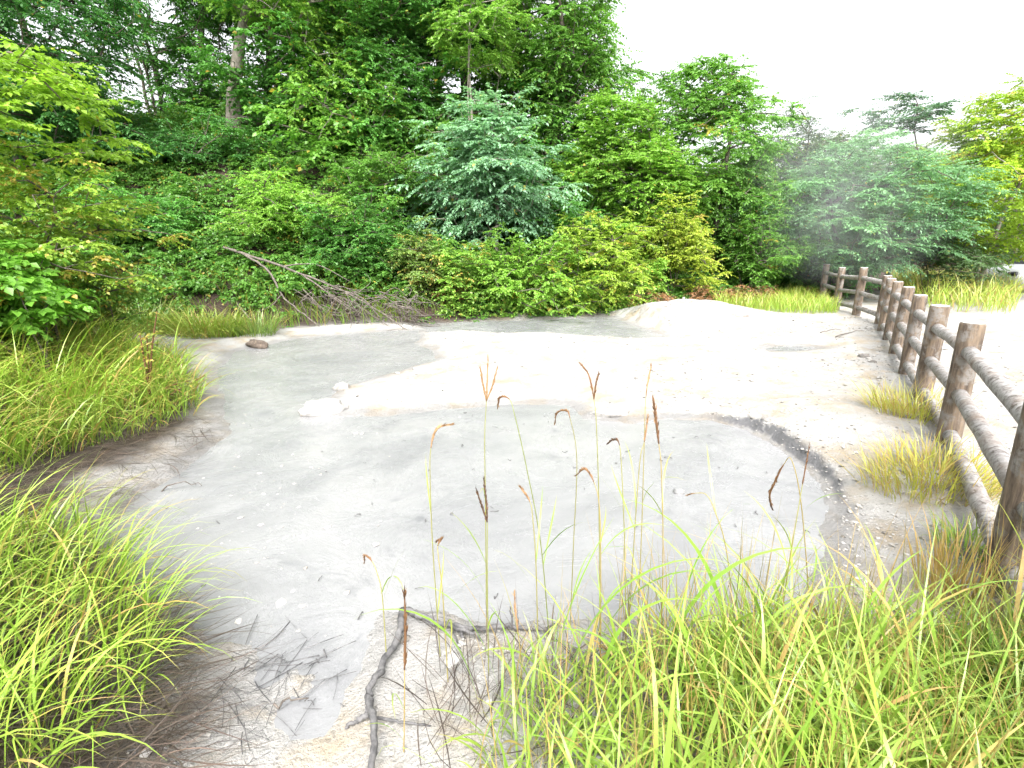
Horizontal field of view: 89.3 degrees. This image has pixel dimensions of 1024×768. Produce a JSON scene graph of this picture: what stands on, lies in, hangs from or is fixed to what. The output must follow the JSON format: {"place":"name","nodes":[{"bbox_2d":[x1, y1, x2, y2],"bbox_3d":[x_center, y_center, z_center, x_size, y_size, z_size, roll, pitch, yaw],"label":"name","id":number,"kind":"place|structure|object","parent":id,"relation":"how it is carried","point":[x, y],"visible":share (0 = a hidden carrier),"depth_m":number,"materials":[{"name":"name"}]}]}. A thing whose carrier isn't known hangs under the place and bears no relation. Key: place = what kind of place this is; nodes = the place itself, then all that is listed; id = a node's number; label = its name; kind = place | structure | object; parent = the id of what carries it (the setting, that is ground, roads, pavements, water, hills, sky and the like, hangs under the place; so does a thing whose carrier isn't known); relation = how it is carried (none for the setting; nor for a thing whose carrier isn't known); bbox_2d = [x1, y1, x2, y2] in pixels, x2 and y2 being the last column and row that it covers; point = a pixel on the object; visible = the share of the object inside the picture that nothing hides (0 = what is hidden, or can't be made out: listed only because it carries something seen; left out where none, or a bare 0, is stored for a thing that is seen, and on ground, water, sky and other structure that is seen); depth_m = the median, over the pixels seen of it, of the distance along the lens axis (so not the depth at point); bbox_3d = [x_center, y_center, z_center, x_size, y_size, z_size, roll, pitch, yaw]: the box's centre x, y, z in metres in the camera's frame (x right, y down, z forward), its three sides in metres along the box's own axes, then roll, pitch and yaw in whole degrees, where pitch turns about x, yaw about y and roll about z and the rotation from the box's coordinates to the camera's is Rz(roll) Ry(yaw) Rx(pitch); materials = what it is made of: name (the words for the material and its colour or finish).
{"place":"outdoors","nodes":[
{"label":"outdoors","id":0,"kind":"place"},
{"bbox_2d":[0,131,1023,767],"bbox_3d":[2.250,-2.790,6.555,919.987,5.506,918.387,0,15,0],"label":"ground","id":1,"kind":"structure","parent":0,"point":[554,381],"depth_m":4.58,"materials":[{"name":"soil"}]},
{"bbox_2d":[0,236,105,390],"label":"broad leaf shrub","id":2,"kind":"object","parent":1,"relation":"on","point":[21,291],"visible":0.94,"depth_m":5.30,"materials":[{"name":"green plant"}]},
{"bbox_2d":[0,65,108,141],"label":"wood bush","id":3,"kind":"object","parent":1,"relation":"on","point":[40,110],"visible":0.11,"depth_m":14.52,"materials":[{"name":"green plant"}]},
{"bbox_2d":[0,0,157,193],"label":"dark tree","id":4,"kind":"object","parent":1,"relation":"on","point":[111,36],"visible":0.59,"depth_m":12.48,"materials":[{"name":"green plant"}]},
{"bbox_2d":[0,34,162,334],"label":"overhanging tree","id":5,"kind":"object","parent":1,"relation":"on","point":[44,79],"visible":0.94,"depth_m":6.13,"materials":[{"name":"green plant"}]},
{"bbox_2d":[0,131,195,355],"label":"turning shrub","id":6,"kind":"object","parent":1,"relation":"on","point":[64,241],"visible":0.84,"depth_m":6.16,"materials":[{"name":"green plant"}]},
{"bbox_2d":[55,44,149,123],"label":"wood bush","id":7,"kind":"object","parent":1,"relation":"on","point":[114,92],"visible":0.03,"depth_m":16.56,"materials":[{"name":"green plant"}]},
{"bbox_2d":[36,250,175,344],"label":"pale leaf shrub","id":8,"kind":"object","parent":1,"relation":"on","point":[112,301],"visible":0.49,"depth_m":7.10,"materials":[{"name":"green plant"}]},
{"bbox_2d":[0,392,237,527],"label":"dead grass","id":9,"kind":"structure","parent":1,"relation":"on","point":[132,454],"depth_m":3.72,"materials":[{"name":"plant"}]},
{"bbox_2d":[0,265,241,473],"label":"grass","id":10,"kind":"structure","parent":1,"relation":"on","point":[112,374],"depth_m":4.85,"materials":[{"name":"plant"}]},
{"bbox_2d":[0,439,261,767],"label":"grass tussock","id":11,"kind":"object","parent":1,"relation":"on","point":[59,541],"depth_m":2.04,"materials":[{"name":"plant"}]},
{"bbox_2d":[50,174,222,242],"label":"slope shrub","id":12,"kind":"object","parent":1,"relation":"on","point":[161,224],"visible":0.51,"depth_m":11.27,"materials":[{"name":"green plant"}]},
{"bbox_2d":[90,290,195,334],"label":"grass clump","id":13,"kind":"object","parent":1,"relation":"on","point":[147,326],"visible":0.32,"depth_m":9.43,"materials":[{"name":"plant"}]},
{"bbox_2d":[0,489,314,767],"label":"dead grass","id":14,"kind":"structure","parent":1,"relation":"on","point":[178,719],"depth_m":1.83,"materials":[{"name":"plant"}]},
{"bbox_2d":[131,311,204,407],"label":"dock plant","id":15,"kind":"object","parent":1,"relation":"on","point":[145,368],"visible":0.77,"depth_m":5.01,"materials":[{"name":"green plant"}]},
{"bbox_2d":[71,0,273,117],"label":"thin trunk tree","id":16,"kind":"object","parent":1,"relation":"on","point":[172,43],"visible":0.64,"depth_m":16.98,"materials":[{"name":"green plant"}]},
{"bbox_2d":[74,108,272,163],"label":"dark shrub","id":17,"kind":"object","parent":1,"relation":"on","point":[163,149],"visible":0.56,"depth_m":13.73,"materials":[{"name":"green plant"}]},
{"bbox_2d":[115,20,267,119],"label":"wood bush","id":18,"kind":"object","parent":1,"relation":"on","point":[217,93],"visible":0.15,"depth_m":18.00,"materials":[{"name":"green plant"}]},
{"bbox_2d":[141,301,267,338],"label":"grass clump","id":19,"kind":"object","parent":1,"relation":"on","point":[205,328],"visible":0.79,"depth_m":9.31,"materials":[{"name":"plant"}]},
{"bbox_2d":[150,0,263,112],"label":"tree","id":20,"kind":"object","parent":1,"relation":"on","point":[185,14],"visible":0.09,"depth_m":18.25,"materials":[{"name":"green plant"}]},
{"bbox_2d":[181,73,256,131],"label":"wood bush","id":21,"kind":"object","parent":1,"relation":"on","point":[197,110],"visible":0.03,"depth_m":16.16,"materials":[{"name":"green plant"}]},
{"bbox_2d":[145,117,333,156],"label":"slope top shrub","id":22,"kind":"object","parent":1,"relation":"on","point":[230,139],"visible":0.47,"depth_m":14.10,"materials":[{"name":"green plant"}]},
{"bbox_2d":[210,303,291,337],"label":"grass clump","id":23,"kind":"object","parent":1,"relation":"on","point":[252,330],"visible":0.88,"depth_m":9.50,"materials":[{"name":"plant"}]},
{"bbox_2d":[195,1,325,86],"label":"tree","id":24,"kind":"object","parent":1,"relation":"on","point":[266,32],"visible":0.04,"depth_m":16.95,"materials":[{"name":"green plant"}]},
{"bbox_2d":[194,147,372,242],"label":"light green shrub","id":25,"kind":"object","parent":1,"relation":"on","point":[268,199],"visible":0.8,"depth_m":12.01,"materials":[{"name":"green plant"}]},
{"bbox_2d":[129,254,449,329],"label":"grass","id":26,"kind":"structure","parent":1,"relation":"on","point":[316,309],"depth_m":10.98,"materials":[{"name":"plant"}]},
{"bbox_2d":[222,39,367,132],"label":"wood bush","id":27,"kind":"object","parent":1,"relation":"on","point":[274,93],"visible":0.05,"depth_m":15.13,"materials":[{"name":"green plant"}]},
{"bbox_2d":[177,0,418,134],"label":"wood bush","id":28,"kind":"object","parent":1,"relation":"on","point":[268,68],"visible":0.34,"depth_m":14.43,"materials":[{"name":"green plant"}]},
{"bbox_2d":[193,0,411,149],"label":"leaning tree","id":29,"kind":"object","parent":1,"relation":"on","point":[252,9],"visible":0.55,"depth_m":14.23,"materials":[{"name":"green plant"}]},
{"bbox_2d":[222,246,406,329],"bbox_3d":[-4.243,-2.105,11.169,4.496,1.696,0.395,4,15,16],"label":"dead limb","id":30,"kind":"object","parent":1,"relation":"on","point":[287,268],"visible":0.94,"depth_m":11.03,"materials":[{"name":"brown wood"}]},
{"bbox_2d":[298,398,348,416],"bbox_3d":[-1.935,0.278,5.332,0.498,0.237,0.248,-5,16,-20],"label":"pale rock","id":31,"kind":"object","parent":1,"relation":"on","point":[324,407],"visible":0.75,"depth_m":5.26,"materials":[{"name":"stone"}]},
{"bbox_2d":[290,182,421,285],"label":"hanging shrub","id":32,"kind":"object","parent":1,"relation":"on","point":[381,234],"visible":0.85,"depth_m":11.87,"materials":[{"name":"green plant"}]},
{"bbox_2d":[280,276,452,330],"bbox_3d":[-3.266,-1.832,11.236,3.953,1.133,1.946,0,15,0],"label":"brushwood","id":33,"kind":"object","parent":1,"relation":"on","point":[311,299],"visible":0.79,"depth_m":11.03,"materials":[{"name":"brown wood"}]},
{"bbox_2d":[296,0,458,183],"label":"shaded tree","id":34,"kind":"object","parent":1,"relation":"on","point":[387,27],"visible":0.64,"depth_m":14.32,"materials":[{"name":"green plant"}]},
{"bbox_2d":[242,19,513,190],"bbox_3d":[-4.149,-8.630,16.090,7.514,5.716,8.229,-6,16,-22],"label":"wood bush","id":35,"kind":"object","parent":1,"relation":"on","point":[280,117],"visible":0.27,"depth_m":13.97,"materials":[{"name":"green plant"}]},
{"bbox_2d":[365,585,407,751],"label":"grass stalk","id":36,"kind":"object","parent":1,"relation":"on","point":[405,630],"depth_m":1.70,"materials":[{"name":"plant"}]},
{"bbox_2d":[320,139,458,232],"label":"upright shrub","id":37,"kind":"object","parent":1,"relation":"on","point":[393,167],"visible":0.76,"depth_m":13.21,"materials":[{"name":"green plant"}]},
{"bbox_2d":[324,36,504,162],"bbox_3d":[-3.312,-8.189,15.617,4.746,3.610,5.198,11,18,35],"label":"wood bush","id":38,"kind":"object","parent":1,"relation":"on","point":[390,88],"visible":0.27,"depth_m":14.63,"materials":[{"name":"green plant"}]},
{"bbox_2d":[384,212,473,308],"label":"pale flowered shrub","id":39,"kind":"object","parent":1,"relation":"on","point":[417,272],"visible":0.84,"depth_m":11.91,"materials":[{"name":"green plant"}]},
{"bbox_2d":[0,96,864,368],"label":"undergrowth","id":40,"kind":"object","parent":1,"relation":"on","point":[173,190],"visible":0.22,"depth_m":12.45,"materials":[{"name":"green plant"}]},
{"bbox_2d":[426,423,454,656],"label":"grass stalk","id":41,"kind":"object","parent":1,"relation":"on","point":[435,430],"depth_m":2.01,"materials":[{"name":"plant"}]},
{"bbox_2d":[345,606,562,767],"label":"fallen branch","id":42,"kind":"object","parent":1,"relation":"on","point":[370,713],"visible":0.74,"depth_m":2.06,"materials":[{"name":"grey wood"}]},
{"bbox_2d":[98,372,809,767],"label":"debris","id":43,"kind":"object","parent":1,"relation":"on","point":[272,662],"visible":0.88,"depth_m":1.99,"materials":[{"name":"plant"}]},
{"bbox_2d":[384,0,528,120],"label":"tree","id":44,"kind":"object","parent":1,"relation":"on","point":[416,40],"visible":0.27,"depth_m":15.22,"materials":[{"name":"green plant"}]},
{"bbox_2d":[423,477,501,670],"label":"grass stalk","id":45,"kind":"object","parent":1,"relation":"on","point":[486,517],"depth_m":1.88,"materials":[{"name":"plant"}]},
{"bbox_2d":[110,326,828,739],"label":"mud pool","id":46,"kind":"structure","parent":1,"relation":"in","point":[272,390],"depth_m":3.34,"materials":[{"name":"soil"}]},
{"bbox_2d":[590,407,629,417],"bbox_3d":[0.990,0.294,5.230,0.416,0.105,0.241,-1,15,-4],"label":"pale rock","id":47,"kind":"object","parent":46,"relation":"on","point":[608,412],"visible":0.85,"depth_m":5.17,"materials":[{"name":"stone"}]},
{"bbox_2d":[381,575,968,767],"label":"dead grass","id":48,"kind":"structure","parent":46,"relation":"on","point":[498,692],"depth_m":1.84,"materials":[{"name":"plant"}]},
{"bbox_2d":[453,354,498,610],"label":"grass stalk","id":49,"kind":"object","parent":1,"relation":"on","point":[485,392],"depth_m":2.03,"materials":[{"name":"plant"}]},
{"bbox_2d":[346,11,608,182],"bbox_3d":[-0.756,-9.467,18.068,9.529,6.618,8.700,0,15,1],"label":"wood bush","id":50,"kind":"object","parent":1,"relation":"on","point":[430,69],"visible":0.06,"depth_m":15.46,"materials":[{"name":"green plant"}]},
{"bbox_2d":[416,0,550,226],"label":"slim forked tree","id":51,"kind":"object","parent":1,"relation":"on","point":[501,10],"visible":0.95,"depth_m":13.89,"materials":[{"name":"green plant"}]},
{"bbox_2d":[382,78,593,256],"bbox_3d":[-0.794,-5.316,13.647,5.640,4.825,4.970,0,15,0],"label":"layered tree","id":52,"kind":"object","parent":1,"relation":"on","point":[487,155],"visible":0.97,"depth_m":13.24,"materials":[{"name":"green plant"}]},
{"bbox_2d":[503,485,542,664],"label":"grass stalk","id":53,"kind":"object","parent":1,"relation":"on","point":[528,498],"depth_m":1.99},
{"bbox_2d":[444,222,607,316],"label":"bank shrub","id":54,"kind":"object","parent":1,"relation":"on","point":[513,286],"visible":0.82,"depth_m":11.98,"materials":[{"name":"green plant"}]},
{"bbox_2d":[447,78,613,216],"bbox_3d":[-0.393,-8.365,18.258,8.305,6.317,9.096,10,18,33],"label":"wood bush","id":55,"kind":"object","parent":1,"relation":"on","point":[554,121],"visible":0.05,"depth_m":15.21,"materials":[{"name":"green plant"}]},
{"bbox_2d":[399,317,663,337],"bbox_3d":[0.475,-1.252,11.194,5.950,0.011,4.000,0,15,0],"label":"mud channel","id":56,"kind":"object","parent":1,"relation":"in","point":[596,326],"visible":0.53,"depth_m":11.00,"materials":[{"name":"soil"}]},
{"bbox_2d":[470,0,603,152],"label":"tree","id":57,"kind":"object","parent":1,"relation":"on","point":[579,15],"visible":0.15,"depth_m":16.14,"materials":[{"name":"green plant"}]},
{"bbox_2d":[497,395,583,635],"bbox_3d":[0.104,0.596,2.101,0.283,1.088,0.475,-3,15,-9],"label":"grass stalk","id":58,"kind":"object","parent":1,"relation":"on","point":[498,400],"depth_m":2.11,"materials":[{"name":"plant"}]},
{"bbox_2d":[430,238,672,320],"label":"undergrowth","id":59,"kind":"object","parent":1,"relation":"on","point":[468,281],"visible":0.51,"depth_m":12.36,"materials":[{"name":"green plant"}]},
{"bbox_2d":[445,0,665,217],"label":"tall edge tree","id":60,"kind":"object","parent":1,"relation":"on","point":[564,62],"visible":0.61,"depth_m":14.90,"materials":[{"name":"green plant"}]},
{"bbox_2d":[508,182,630,272],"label":"foot shrub","id":61,"kind":"object","parent":1,"relation":"on","point":[582,209],"visible":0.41,"depth_m":13.79,"materials":[{"name":"green plant"}]},
{"bbox_2d":[554,409,636,625],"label":"grass stalk","id":62,"kind":"object","parent":1,"relation":"on","point":[566,410],"depth_m":2.22,"materials":[{"name":"plant"}]},
{"bbox_2d":[578,362,635,631],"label":"grass stalk","id":63,"kind":"object","parent":1,"relation":"on","point":[597,377],"depth_m":2.11,"materials":[{"name":"plant"}]},
{"bbox_2d":[548,206,666,315],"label":"bank top shrub","id":64,"kind":"object","parent":1,"relation":"on","point":[613,276],"visible":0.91,"depth_m":12.55,"materials":[{"name":"green plant"}]},
{"bbox_2d":[555,176,686,271],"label":"wood bush","id":65,"kind":"object","parent":1,"relation":"on","point":[624,233],"visible":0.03,"depth_m":15.41,"materials":[{"name":"green plant"}]},
{"bbox_2d":[594,438,649,641],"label":"grass stalk","id":66,"kind":"object","parent":1,"relation":"on","point":[616,439],"depth_m":2.12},
{"bbox_2d":[574,466,674,657],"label":"grass stalk","id":67,"kind":"object","parent":1,"relation":"on","point":[586,469],"depth_m":2.01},
{"bbox_2d":[611,414,649,633],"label":"grass stalk","id":68,"kind":"object","parent":1,"relation":"on","point":[644,438],"depth_m":2.16,"materials":[{"name":"plant"}]},
{"bbox_2d":[542,76,729,259],"bbox_3d":[3.373,-5.446,14.666,5.018,5.464,4.408,10,18,34],"label":"spreading tree","id":69,"kind":"object","parent":1,"relation":"on","point":[643,151],"visible":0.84,"depth_m":13.78,"materials":[{"name":"green plant"}]},
{"bbox_2d":[625,363,676,620],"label":"grass stalk","id":70,"kind":"object","parent":1,"relation":"on","point":[642,492],"depth_m":2.24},
{"bbox_2d":[636,395,670,657],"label":"grass stalk","id":71,"kind":"object","parent":1,"relation":"on","point":[656,422],"depth_m":1.94,"materials":[{"name":"plant"}]},
{"bbox_2d":[627,287,679,306],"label":"dry fern","id":72,"kind":"object","parent":1,"relation":"on","point":[665,296],"visible":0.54,"depth_m":13.14,"materials":[{"name":"brown plant"}]},
{"bbox_2d":[592,129,745,260],"bbox_3d":[5.062,-6.343,18.646,7.796,5.415,7.118,-3,15,-10],"label":"wood bush","id":73,"kind":"object","parent":1,"relation":"on","point":[648,197],"visible":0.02,"depth_m":16.66,"materials":[{"name":"green plant"}]},
{"bbox_2d":[626,189,735,293],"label":"golden shrub","id":74,"kind":"object","parent":1,"relation":"on","point":[689,241],"visible":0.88,"depth_m":13.44,"materials":[{"name":"green plant"}]},
{"bbox_2d":[365,493,1023,767],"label":"grass","id":75,"kind":"structure","parent":1,"relation":"on","point":[866,731],"depth_m":1.61,"materials":[{"name":"plant"}]},
{"bbox_2d":[646,196,763,279],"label":"wood bush","id":76,"kind":"object","parent":1,"relation":"on","point":[723,263],"visible":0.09,"depth_m":16.33,"materials":[{"name":"green plant"}]},
{"bbox_2d":[683,284,727,300],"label":"dry fern","id":77,"kind":"object","parent":1,"relation":"on","point":[700,295],"visible":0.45,"depth_m":13.40,"materials":[{"name":"brown plant"}]},
{"bbox_2d":[623,49,813,273],"bbox_3d":[5.931,-6.213,15.982,5.737,6.872,6.214,0,15,0],"label":"round tree","id":78,"kind":"object","parent":1,"relation":"on","point":[726,110],"visible":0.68,"depth_m":14.58,"materials":[{"name":"green plant"}]},
{"bbox_2d":[712,199,839,292],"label":"leaf shrub","id":79,"kind":"object","parent":1,"relation":"on","point":[756,264],"visible":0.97,"depth_m":14.06,"materials":[{"name":"green plant"}]},
{"bbox_2d":[747,443,809,626],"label":"grass stalk","id":80,"kind":"object","parent":1,"relation":"on","point":[783,527],"depth_m":2.01,"materials":[{"name":"plant"}]},
{"bbox_2d":[745,139,818,191],"bbox_3d":[18.939,-13.041,37.416,5.677,8.706,6.552,9,17,31],"label":"tree","id":81,"kind":"object","parent":1,"relation":"on","point":[790,157],"visible":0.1,"depth_m":35.41,"materials":[{"name":"green plant"}]},
{"bbox_2d":[702,154,875,293],"bbox_3d":[8.768,-5.531,18.621,7.363,5.114,6.723,9,17,31],"label":"wood bush","id":82,"kind":"object","parent":1,"relation":"on","point":[804,268],"visible":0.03,"depth_m":16.11,"materials":[{"name":"green plant"}]},
{"bbox_2d":[701,174,880,292],"bbox_3d":[9.156,-4.826,17.726,5.536,4.212,6.064,2,15,7],"label":"wood bush","id":83,"kind":"object","parent":1,"relation":"on","point":[799,276],"visible":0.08,"depth_m":16.38,"materials":[{"name":"green plant"}]},
{"bbox_2d":[759,95,845,221],"bbox_3d":[10.131,-6.842,18.863,2.542,6.514,2.897,-5,16,-18],"label":"bare topped tree","id":84,"kind":"object","parent":1,"relation":"on","point":[803,130],"visible":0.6,"depth_m":18.20,"materials":[{"name":"green plant"}]},
{"bbox_2d":[768,457,836,629],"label":"grass stalk","id":85,"kind":"object","parent":1,"relation":"on","point":[772,487],"depth_m":2.19,"materials":[{"name":"plant"}]},
{"bbox_2d":[588,163,1023,261],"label":"wood","id":86,"kind":"object","parent":1,"relation":"on","point":[869,211],"visible":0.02,"depth_m":41.06,"materials":[{"name":"green plant"}]},
{"bbox_2d":[777,127,890,205],"bbox_3d":[21.795,-12.690,35.830,6.897,9.164,5.976,0,15,0],"label":"tree","id":87,"kind":"object","parent":1,"relation":"on","point":[838,138],"visible":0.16,"depth_m":34.19,"materials":[{"name":"green plant"}]},
{"bbox_2d":[784,221,907,299],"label":"bush","id":88,"kind":"object","parent":1,"relation":"on","point":[853,234],"visible":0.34,"depth_m":15.26,"materials":[{"name":"green plant"}]},
{"bbox_2d":[724,123,1023,297],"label":"steaming tree","id":89,"kind":"object","parent":1,"relation":"on","point":[827,189],"visible":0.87,"depth_m":13.80,"materials":[{"name":"green plant"}]},
{"bbox_2d":[834,90,966,289],"bbox_3d":[13.053,-6.383,17.814,3.270,6.573,3.361,-9,17,-31],"label":"umbrella tree","id":90,"kind":"object","parent":1,"relation":"on","point":[923,114],"visible":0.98,"depth_m":17.05,"materials":[{"name":"green plant"}]},
{"bbox_2d":[869,141,949,233],"bbox_3d":[28.594,-13.333,38.448,5.677,8.706,6.552,-7,16,-24],"label":"tree","id":91,"kind":"object","parent":1,"relation":"on","point":[913,147],"visible":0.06,"depth_m":37.12,"materials":[{"name":"green plant"}]},
{"bbox_2d":[837,374,985,425],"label":"grass clump","id":92,"kind":"object","parent":1,"relation":"on","point":[903,406],"visible":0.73,"depth_m":4.79,"materials":[{"name":"plant"}]},
{"bbox_2d":[825,422,1010,506],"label":"grass clump","id":93,"kind":"object","parent":1,"relation":"on","point":[943,467],"visible":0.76,"depth_m":3.46,"materials":[{"name":"plant"}]},
{"bbox_2d":[819,264,1023,620],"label":"log fence","id":94,"kind":"object","parent":1,"relation":"on","point":[902,317],"visible":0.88,"depth_m":3.86,"materials":[{"name":"brown wood"}]},
{"bbox_2d":[883,229,1018,294],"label":"weedy shrub","id":95,"kind":"object","parent":1,"relation":"on","point":[943,260],"visible":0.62,"depth_m":14.79,"materials":[{"name":"green plant"}]},
{"bbox_2d":[914,501,994,569],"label":"grass clump","id":96,"kind":"object","parent":1,"relation":"on","point":[952,530],"visible":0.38,"depth_m":2.82,"materials":[{"name":"plant"}]},
{"bbox_2d":[890,263,1023,313],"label":"grass","id":97,"kind":"structure","parent":1,"relation":"on","point":[998,295],"depth_m":13.80,"materials":[{"name":"plant"}]},
{"bbox_2d":[892,73,1023,294],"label":"yellow tree","id":98,"kind":"object","parent":1,"relation":"on","point":[1011,163],"visible":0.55,"depth_m":14.91,"materials":[{"name":"green plant"}]},
{"bbox_2d":[901,506,1018,610],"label":"grass clump","id":99,"kind":"object","parent":1,"relation":"on","point":[939,555],"visible":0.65,"depth_m":2.44,"materials":[{"name":"plant"}]},
{"bbox_2d":[938,564,1023,746],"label":"grass clump","id":100,"kind":"object","parent":1,"relation":"on","point":[984,649],"visible":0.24,"depth_m":1.77,"materials":[{"name":"plant"}]},
{"bbox_2d":[979,256,1023,285],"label":"parked car","id":101,"kind":"object","parent":1,"relation":"on","point":[1016,268],"visible":0.35,"depth_m":17.62,"materials":[{"name":"grey paint"}]},
{"bbox_2d":[1,0,1023,247],"label":"sky","id":102,"kind":"structure","parent":0,"point":[847,53],"materials":[{"name":"white"}]},
{"bbox_2d":[708,284,843,313],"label":"grass","id":103,"kind":"structure","parent":0,"point":[800,301],"depth_m":12.54,"materials":[{"name":"plant"}]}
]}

